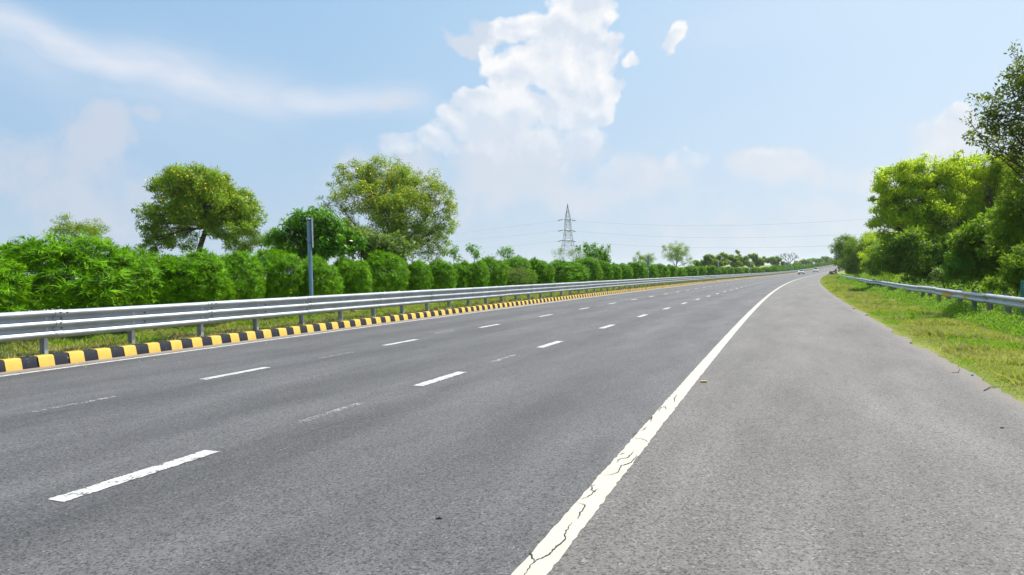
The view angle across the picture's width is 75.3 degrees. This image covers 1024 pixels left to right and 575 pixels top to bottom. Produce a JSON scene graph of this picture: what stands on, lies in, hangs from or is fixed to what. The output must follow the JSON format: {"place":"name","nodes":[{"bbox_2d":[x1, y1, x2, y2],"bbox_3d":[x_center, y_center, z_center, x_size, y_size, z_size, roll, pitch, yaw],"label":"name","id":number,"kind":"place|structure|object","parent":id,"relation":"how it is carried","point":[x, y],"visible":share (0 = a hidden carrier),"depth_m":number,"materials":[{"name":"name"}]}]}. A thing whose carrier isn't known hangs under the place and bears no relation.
{"place":"outdoors","nodes":[
{"label":"outdoors","id":0,"kind":"place"},
{"bbox_2d":[0,275,766,358],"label":"median grass","id":1,"kind":"structure","parent":0,"point":[13,349],"depth_m":19.04,"materials":[{"name":"green plant"}]},
{"bbox_2d":[0,266,1023,574],"bbox_3d":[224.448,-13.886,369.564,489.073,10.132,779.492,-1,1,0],"label":"road","id":2,"kind":"structure","parent":0,"point":[812,426],"depth_m":6.23,"materials":[{"name":"grey asphalt"}]},
{"bbox_2d":[34,330,513,422],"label":"worn lane dashes","id":3,"kind":"object","parent":2,"relation":"on","point":[300,420],"visible":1,"depth_m":8.67,"materials":[{"name":"paint"}]},
{"bbox_2d":[0,266,833,376],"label":"edge line","id":4,"kind":"object","parent":2,"relation":"on","point":[271,339],"visible":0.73,"depth_m":16.53,"materials":[{"name":"white paint"}]},
{"bbox_2d":[0,265,836,371],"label":"kerb","id":5,"kind":"structure","parent":2,"relation":"on","point":[29,362],"depth_m":17.19,"materials":[{"name":"yellow paint"}]},
{"bbox_2d":[48,269,830,501],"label":"lane dashes","id":6,"kind":"structure","parent":2,"relation":"on","point":[74,494],"depth_m":5.67,"materials":[{"name":"white paint"}]},
{"bbox_2d":[201,276,779,379],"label":"lane dashes","id":7,"kind":"structure","parent":2,"relation":"on","point":[385,344],"depth_m":12.05,"materials":[{"name":"white paint"}]},
{"bbox_2d":[524,395,676,574],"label":"road cracks","id":8,"kind":"object","parent":2,"relation":"on","point":[584,504],"visible":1,"depth_m":4.61,"materials":[{"name":"grey asphalt"}]},
{"bbox_2d":[511,272,824,574],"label":"edge line","id":9,"kind":"object","parent":2,"relation":"on","point":[604,482],"visible":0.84,"depth_m":5.12,"materials":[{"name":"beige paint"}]},
{"bbox_2d":[0,0,1023,278],"label":"sky","id":10,"kind":"structure","parent":0,"point":[699,117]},
{"bbox_2d":[5,264,1023,402],"bbox_3d":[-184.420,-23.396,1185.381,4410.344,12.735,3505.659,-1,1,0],"label":"ground","id":11,"kind":"structure","parent":0,"point":[915,343],"depth_m":14.82,"materials":[{"name":"green plant"}]},
{"bbox_2d":[0,255,36,312],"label":"oleander shrub","id":12,"kind":"object","parent":11,"relation":"on","point":[10,297],"visible":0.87,"depth_m":14.80,"materials":[{"name":"green plant"}]},
{"bbox_2d":[0,231,139,337],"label":"oleander shrub","id":13,"kind":"object","parent":11,"relation":"on","point":[65,286],"visible":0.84,"depth_m":16.41,"materials":[{"name":"green plant"}]},
{"bbox_2d":[43,211,113,248],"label":"acacia tree","id":14,"kind":"object","parent":11,"relation":"on","point":[76,228],"visible":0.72,"depth_m":49.73,"materials":[{"name":"green plant"}]},
{"bbox_2d":[77,243,175,332],"bbox_3d":[-11.137,0.030,19.059,2.794,2.659,2.874,-1,1,-5],"label":"oleander shrub","id":15,"kind":"object","parent":11,"relation":"on","point":[138,293],"visible":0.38,"depth_m":18.61,"materials":[{"name":"green plant"}]},
{"bbox_2d":[148,246,236,326],"bbox_3d":[-9.763,-0.009,20.305,2.643,2.651,2.609,-1,1,-18],"label":"oleander shrub","id":16,"kind":"object","parent":11,"relation":"on","point":[193,269],"visible":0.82,"depth_m":19.70,"materials":[{"name":"green plant"}]},
{"bbox_2d":[130,160,270,256],"bbox_3d":[-23.288,-3.748,49.377,9.927,11.063,6.527,0,1,24],"label":"acacia tree","id":17,"kind":"object","parent":11,"relation":"on","point":[215,195],"visible":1,"depth_m":48.36,"materials":[{"name":"green plant"}]},
{"bbox_2d":[202,248,266,299],"bbox_3d":[-9.401,-0.036,22.481,2.118,2.610,2.480,-1,1,-10],"label":"oleander shrub","id":18,"kind":"object","parent":11,"relation":"on","point":[244,266],"visible":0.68,"depth_m":22.03,"materials":[{"name":"green plant"}]},
{"bbox_2d":[227,229,270,254],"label":"acacia tree","id":19,"kind":"object","parent":11,"relation":"on","point":[254,240],"visible":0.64,"depth_m":49.97,"materials":[{"name":"green plant"}]},
{"bbox_2d":[254,245,307,318],"bbox_3d":[-8.829,-0.202,24.725,2.293,2.851,2.087,0,1,32],"label":"oleander shrub","id":20,"kind":"object","parent":11,"relation":"on","point":[278,265],"visible":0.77,"depth_m":24.24,"materials":[{"name":"green plant"}]},
{"bbox_2d":[306,217,313,318],"bbox_3d":[-7.320,-0.597,24.097,0.680,3.895,0.680,-2,1,-17],"label":"sign pole","id":21,"kind":"object","parent":11,"relation":"on","point":[310,243],"visible":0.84,"depth_m":24.02,"materials":[{"name":"grey metal"}]},
{"bbox_2d":[260,205,368,260],"bbox_3d":[-8.626,-1.111,29.318,4.743,5.016,2.899,-1,1,0],"label":"broadleaf tree","id":22,"kind":"object","parent":11,"relation":"on","point":[329,244],"visible":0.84,"depth_m":28.62,"materials":[{"name":"green plant"}]},
{"bbox_2d":[293,253,344,296],"bbox_3d":[-7.612,-0.103,25.956,2.173,2.553,2.235,-1,1,-15],"label":"oleander shrub","id":23,"kind":"object","parent":11,"relation":"on","point":[323,271],"visible":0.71,"depth_m":25.37,"materials":[{"name":"green plant"}]},
{"bbox_2d":[330,255,372,311],"bbox_3d":[-6.999,-0.192,28.536,2.155,2.621,2.127,-1,1,-28],"label":"oleander shrub","id":24,"kind":"object","parent":11,"relation":"on","point":[357,276],"visible":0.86,"depth_m":28.00,"materials":[{"name":"green plant"}]},
{"bbox_2d":[340,214,420,266],"bbox_3d":[-6.916,-1.256,33.726,4.572,5.081,2.862,-1,1,0],"label":"broadleaf tree","id":25,"kind":"object","parent":11,"relation":"on","point":[387,242],"visible":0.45,"depth_m":33.16,"materials":[{"name":"green plant"}]},
{"bbox_2d":[315,153,460,276],"bbox_3d":[-11.237,-5.927,63.024,12.842,13.874,9.845,-1,1,-29],"label":"flowering tree","id":26,"kind":"object","parent":11,"relation":"on","point":[381,204],"visible":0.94,"depth_m":61.98,"materials":[{"name":"green plant"}]},
{"bbox_2d":[366,249,410,307],"bbox_3d":[-6.003,-0.455,32.091,2.309,2.997,2.704,-1,1,-20],"label":"oleander shrub","id":27,"kind":"object","parent":11,"relation":"on","point":[382,261],"visible":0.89,"depth_m":31.44,"materials":[{"name":"green plant"}]},
{"bbox_2d":[0,265,832,354],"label":"guardrail","id":28,"kind":"object","parent":11,"relation":"on","point":[42,326],"visible":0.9,"depth_m":18.14,"materials":[{"name":"metal"}]},
{"bbox_2d":[402,258,433,290],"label":"oleander shrub","id":29,"kind":"object","parent":11,"relation":"on","point":[416,268],"visible":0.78,"depth_m":33.29,"materials":[{"name":"green plant"}]},
{"bbox_2d":[426,257,458,302],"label":"oleander shrub","id":30,"kind":"object","parent":11,"relation":"on","point":[440,268],"visible":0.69,"depth_m":34.97,"materials":[{"name":"green plant"}]},
{"bbox_2d":[447,243,462,262],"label":"sapling","id":31,"kind":"object","parent":11,"relation":"on","point":[454,252],"visible":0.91,"depth_m":40.73,"materials":[{"name":"green plant"}]},
{"bbox_2d":[448,259,475,300],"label":"oleander shrub","id":32,"kind":"object","parent":11,"relation":"on","point":[462,267],"visible":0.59,"depth_m":37.83,"materials":[{"name":"green plant"}]},
{"bbox_2d":[465,243,482,261],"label":"sapling","id":33,"kind":"object","parent":11,"relation":"on","point":[471,249],"visible":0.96,"depth_m":43.12,"materials":[{"name":"green plant"}]},
{"bbox_2d":[462,259,489,287],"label":"oleander shrub","id":34,"kind":"object","parent":11,"relation":"on","point":[479,268],"visible":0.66,"depth_m":38.34,"materials":[{"name":"green plant"}]},
{"bbox_2d":[482,255,509,286],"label":"oleander shrub","id":35,"kind":"object","parent":11,"relation":"on","point":[496,266],"visible":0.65,"depth_m":41.20,"materials":[{"name":"green plant"}]},
{"bbox_2d":[491,246,514,259],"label":"sapling","id":36,"kind":"object","parent":11,"relation":"on","point":[503,253],"visible":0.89,"depth_m":47.51,"materials":[{"name":"green plant"}]},
{"bbox_2d":[501,255,537,285],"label":"oleander shrub","id":37,"kind":"object","parent":11,"relation":"on","point":[516,261],"visible":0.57,"depth_m":45.68,"materials":[{"name":"green plant"}]},
{"bbox_2d":[505,265,539,295],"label":"bush","id":38,"kind":"object","parent":11,"relation":"on","point":[521,277],"visible":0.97,"depth_m":43.10,"materials":[{"name":"green plant"}]},
{"bbox_2d":[528,257,554,284],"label":"oleander shrub","id":39,"kind":"object","parent":11,"relation":"on","point":[543,271],"visible":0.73,"depth_m":48.34,"materials":[{"name":"green plant"}]},
{"bbox_2d":[558,204,575,261],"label":"transmission tower","id":40,"kind":"structure","parent":11,"relation":"on","point":[569,219],"depth_m":254.48,"materials":[{"name":"metal"}]},
{"bbox_2d":[587,242,810,247],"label":"power line","id":41,"kind":"object","parent":40,"relation":"attached to","point":[695,247],"visible":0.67,"depth_m":225.78,"materials":[{"name":"metal"}]},
{"bbox_2d":[576,231,851,237],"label":"power line","id":42,"kind":"object","parent":40,"relation":"attached to","point":[709,237],"visible":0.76,"depth_m":218.16,"materials":[{"name":"metal"}]},
{"bbox_2d":[584,219,858,225],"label":"power line","id":43,"kind":"object","parent":40,"relation":"attached to","point":[727,225],"visible":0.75,"depth_m":217.94,"materials":[{"name":"metal"}]},
{"bbox_2d":[550,247,585,260],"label":"willow tree","id":44,"kind":"object","parent":11,"relation":"on","point":[576,255],"visible":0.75,"depth_m":187.02,"materials":[{"name":"green plant"}]},
{"bbox_2d":[549,259,589,282],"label":"oleander shrub","id":45,"kind":"object","parent":11,"relation":"on","point":[571,270],"visible":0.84,"depth_m":54.42,"materials":[{"name":"green plant"}]},
{"bbox_2d":[569,256,603,281],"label":"oleander shrub","id":46,"kind":"object","parent":11,"relation":"on","point":[592,265],"visible":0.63,"depth_m":60.32,"materials":[{"name":"green plant"}]},
{"bbox_2d":[574,241,611,263],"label":"sapling","id":47,"kind":"object","parent":11,"relation":"on","point":[600,253],"visible":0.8,"depth_m":68.09,"materials":[{"name":"green plant"}]},
{"bbox_2d":[594,259,613,280],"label":"oleander shrub","id":48,"kind":"object","parent":11,"relation":"on","point":[607,267],"visible":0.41,"depth_m":62.81,"materials":[{"name":"green plant"}]},
{"bbox_2d":[608,261,622,279],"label":"oleander shrub","id":49,"kind":"object","parent":11,"relation":"on","point":[617,270],"visible":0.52,"depth_m":67.87,"materials":[{"name":"green plant"}]},
{"bbox_2d":[617,262,633,279],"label":"oleander shrub","id":50,"kind":"object","parent":11,"relation":"on","point":[625,274],"visible":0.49,"depth_m":72.61,"materials":[{"name":"green plant"}]},
{"bbox_2d":[625,261,648,278],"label":"oleander shrub","id":51,"kind":"object","parent":11,"relation":"on","point":[638,271],"visible":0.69,"depth_m":75.73,"materials":[{"name":"green plant"}]},
{"bbox_2d":[632,252,655,264],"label":"acacia tree","id":52,"kind":"object","parent":11,"relation":"on","point":[642,258],"visible":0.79,"depth_m":156.04,"materials":[{"name":"green plant"}]},
{"bbox_2d":[647,255,648,277],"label":"sign pole","id":53,"kind":"object","parent":11,"relation":"on","point":[648,264],"visible":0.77,"depth_m":78.09,"materials":[{"name":"metal"}]},
{"bbox_2d":[643,263,659,277],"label":"oleander shrub","id":54,"kind":"object","parent":11,"relation":"on","point":[652,267],"visible":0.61,"depth_m":83.72,"materials":[{"name":"green plant"}]},
{"bbox_2d":[652,263,669,277],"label":"oleander shrub","id":55,"kind":"object","parent":11,"relation":"on","point":[663,269],"visible":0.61,"depth_m":91.32,"materials":[{"name":"green plant"}]},
{"bbox_2d":[661,264,677,276],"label":"oleander shrub","id":56,"kind":"object","parent":11,"relation":"on","point":[673,271],"visible":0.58,"depth_m":94.55,"materials":[{"name":"green plant"}]},
{"bbox_2d":[661,241,695,266],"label":"acacia tree","id":57,"kind":"object","parent":11,"relation":"on","point":[678,253],"visible":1,"depth_m":187.17,"materials":[{"name":"green plant"}]},
{"bbox_2d":[677,267,686,276],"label":"oleander shrub","id":58,"kind":"object","parent":11,"relation":"on","point":[681,271],"visible":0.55,"depth_m":102.44,"materials":[{"name":"green plant"}]},
{"bbox_2d":[684,265,698,276],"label":"oleander shrub","id":59,"kind":"object","parent":11,"relation":"on","point":[692,270],"visible":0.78,"depth_m":113.26,"materials":[{"name":"green plant"}]},
{"bbox_2d":[697,265,706,275],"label":"oleander shrub","id":60,"kind":"object","parent":11,"relation":"on","point":[702,271],"visible":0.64,"depth_m":118.02,"materials":[{"name":"green plant"}]},
{"bbox_2d":[693,254,713,265],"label":"tree","id":61,"kind":"object","parent":11,"relation":"on","point":[707,259],"visible":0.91,"depth_m":189.92,"materials":[{"name":"green plant"}]},
{"bbox_2d":[703,265,721,275],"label":"oleander shrub","id":62,"kind":"object","parent":11,"relation":"on","point":[711,269],"visible":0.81,"depth_m":131.27,"materials":[{"name":"green plant"}]},
{"bbox_2d":[705,252,730,266],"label":"tree","id":63,"kind":"object","parent":11,"relation":"on","point":[724,262],"visible":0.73,"depth_m":213.82,"materials":[{"name":"green plant"}]},
{"bbox_2d":[718,267,728,274],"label":"oleander shrub","id":64,"kind":"object","parent":11,"relation":"on","point":[724,271],"visible":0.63,"depth_m":147.28,"materials":[{"name":"green plant"}]},
{"bbox_2d":[726,266,734,274],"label":"oleander shrub","id":65,"kind":"object","parent":11,"relation":"on","point":[730,269],"visible":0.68,"depth_m":154.00,"materials":[{"name":"green plant"}]},
{"bbox_2d":[721,254,742,267],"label":"tree","id":66,"kind":"object","parent":11,"relation":"on","point":[734,262],"visible":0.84,"depth_m":239.60,"materials":[{"name":"green plant"}]},
{"bbox_2d":[733,267,745,273],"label":"oleander shrub","id":67,"kind":"object","parent":11,"relation":"on","point":[737,270],"visible":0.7,"depth_m":169.38,"materials":[{"name":"green plant"}]},
{"bbox_2d":[735,249,753,267],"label":"tree","id":68,"kind":"object","parent":11,"relation":"on","point":[745,260],"visible":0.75,"depth_m":257.75,"materials":[{"name":"green plant"}]},
{"bbox_2d":[742,267,750,273],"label":"oleander shrub","id":69,"kind":"object","parent":11,"relation":"on","point":[746,270],"visible":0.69,"depth_m":184.91,"materials":[{"name":"green plant"}]},
{"bbox_2d":[747,253,764,266],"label":"tree","id":70,"kind":"object","parent":11,"relation":"on","point":[756,260],"visible":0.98,"depth_m":287.94,"materials":[{"name":"green plant"}]},
{"bbox_2d":[749,267,762,273],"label":"oleander shrub","id":71,"kind":"object","parent":11,"relation":"on","point":[755,269],"visible":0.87,"depth_m":203.44,"materials":[{"name":"green plant"}]},
{"bbox_2d":[761,267,771,272],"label":"oleander shrub","id":72,"kind":"object","parent":11,"relation":"on","point":[767,269],"visible":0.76,"depth_m":229.94,"materials":[{"name":"green plant"}]},
{"bbox_2d":[762,255,785,265],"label":"tree","id":73,"kind":"object","parent":11,"relation":"on","point":[776,260],"visible":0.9,"depth_m":359.62,"materials":[{"name":"green plant"}]},
{"bbox_2d":[780,252,799,262],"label":"bare tree","id":74,"kind":"object","parent":11,"relation":"on","point":[784,254],"visible":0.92,"depth_m":443.65,"materials":[{"name":"grey plant"}]},
{"bbox_2d":[794,259,810,264],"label":"tree","id":75,"kind":"object","parent":11,"relation":"on","point":[803,261],"visible":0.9,"depth_m":446.14,"materials":[{"name":"green plant"}]},
{"bbox_2d":[809,258,823,263],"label":"tree","id":76,"kind":"object","parent":11,"relation":"on","point":[816,260],"visible":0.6,"depth_m":492.19,"materials":[{"name":"green plant"}]},
{"bbox_2d":[821,256,843,261],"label":"tree","id":77,"kind":"object","parent":11,"relation":"on","point":[827,259],"visible":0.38,"depth_m":533.50,"materials":[{"name":"green plant"}]},
{"bbox_2d":[828,231,860,273],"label":"mesquite tree","id":78,"kind":"object","parent":11,"relation":"on","point":[838,246],"visible":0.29,"depth_m":132.08,"materials":[{"name":"green plant"}]},
{"bbox_2d":[835,230,875,277],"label":"mesquite tree","id":79,"kind":"object","parent":11,"relation":"on","point":[852,251],"visible":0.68,"depth_m":111.54,"materials":[{"name":"green plant"}]},
{"bbox_2d":[857,231,908,280],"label":"mesquite tree","id":80,"kind":"object","parent":11,"relation":"on","point":[865,241],"visible":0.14,"depth_m":97.29,"materials":[{"name":"green plant"}]},
{"bbox_2d":[860,241,954,288],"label":"background tree","id":81,"kind":"object","parent":11,"relation":"on","point":[866,261],"visible":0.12,"depth_m":73.77,"materials":[{"name":"green plant"}]},
{"bbox_2d":[899,269,938,284],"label":"roadside bush","id":82,"kind":"object","parent":11,"relation":"on","point":[907,279],"visible":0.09,"depth_m":53.23,"materials":[{"name":"green plant"}]},
{"bbox_2d":[863,150,987,287],"bbox_3d":[33.429,-4.795,52.652,10.271,12.375,7.320,0,1,23],"label":"mesquite tree","id":83,"kind":"object","parent":11,"relation":"on","point":[932,212],"visible":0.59,"depth_m":51.61,"materials":[{"name":"green plant"}]},
{"bbox_2d":[835,273,1023,336],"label":"roadside weeds","id":84,"kind":"object","parent":11,"relation":"on","point":[982,304],"visible":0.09,"depth_m":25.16,"materials":[{"name":"green plant"}]},
{"bbox_2d":[840,274,1023,317],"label":"guardrail","id":85,"kind":"object","parent":11,"relation":"on","point":[1007,301],"visible":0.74,"depth_m":24.57,"materials":[{"name":"metal"}]},
{"bbox_2d":[846,261,1019,312],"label":"undergrowth","id":86,"kind":"object","parent":11,"relation":"on","point":[977,287],"visible":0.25,"depth_m":50.34,"materials":[{"name":"green plant"}]},
{"bbox_2d":[869,224,1013,288],"bbox_3d":[34.116,-1.347,49.185,13.962,6.843,4.449,-1,1,0],"label":"background tree","id":87,"kind":"object","parent":11,"relation":"on","point":[912,253],"visible":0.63,"depth_m":48.31,"materials":[{"name":"green plant"}]},
{"bbox_2d":[927,264,960,299],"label":"roadside bush","id":88,"kind":"object","parent":11,"relation":"on","point":[938,274],"visible":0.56,"depth_m":38.73,"materials":[{"name":"green plant"}]},
{"bbox_2d":[939,246,1002,290],"bbox_3d":[25.714,-0.773,36.859,4.049,4.211,2.949,-1,1,0],"label":"roadside bush","id":89,"kind":"object","parent":11,"relation":"on","point":[959,261],"visible":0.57,"depth_m":36.33,"materials":[{"name":"green plant"}]},
{"bbox_2d":[942,191,1021,281],"bbox_3d":[29.651,-1.478,36.415,11.812,7.711,4.264,-1,1,0],"label":"background tree","id":90,"kind":"object","parent":11,"relation":"on","point":[965,240],"visible":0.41,"depth_m":36.08,"materials":[{"name":"green plant"}]},
{"bbox_2d":[948,149,1020,289],"bbox_3d":[36.397,-4.484,50.477,6.291,12.176,5.798,-1,1,-29],"label":"mesquite tree","id":91,"kind":"object","parent":11,"relation":"on","point":[990,178],"visible":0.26,"depth_m":49.34,"materials":[{"name":"green plant"}]},
{"bbox_2d":[977,256,1000,305],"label":"roadside bush","id":92,"kind":"object","parent":11,"relation":"on","point":[990,272],"visible":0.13,"depth_m":36.59,"materials":[{"name":"green plant"}]},
{"bbox_2d":[959,39,1023,178],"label":"roadside tree","id":93,"kind":"object","parent":11,"relation":"on","point":[1014,154],"visible":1,"depth_m":25.29,"materials":[{"name":"green plant"}]},
{"bbox_2d":[979,241,1023,312],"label":"roadside bush","id":94,"kind":"object","parent":11,"relation":"on","point":[1013,276],"visible":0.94,"depth_m":26.87,"materials":[{"name":"green plant"}]},
{"bbox_2d":[981,156,1023,262],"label":"roadside tree","id":95,"kind":"object","parent":11,"relation":"on","point":[1011,232],"visible":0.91,"depth_m":31.55,"materials":[{"name":"green plant"}]},
{"bbox_2d":[1020,281,1023,313],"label":"fence post","id":96,"kind":"object","parent":11,"relation":"on","point":[1022,289],"visible":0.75,"depth_m":23.92,"materials":[{"name":"green paint"}]},
{"bbox_2d":[820,274,1023,400],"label":"verge grass","id":97,"kind":"structure","parent":0,"point":[880,305],"depth_m":15.90,"materials":[{"name":"green plant"}]}
]}

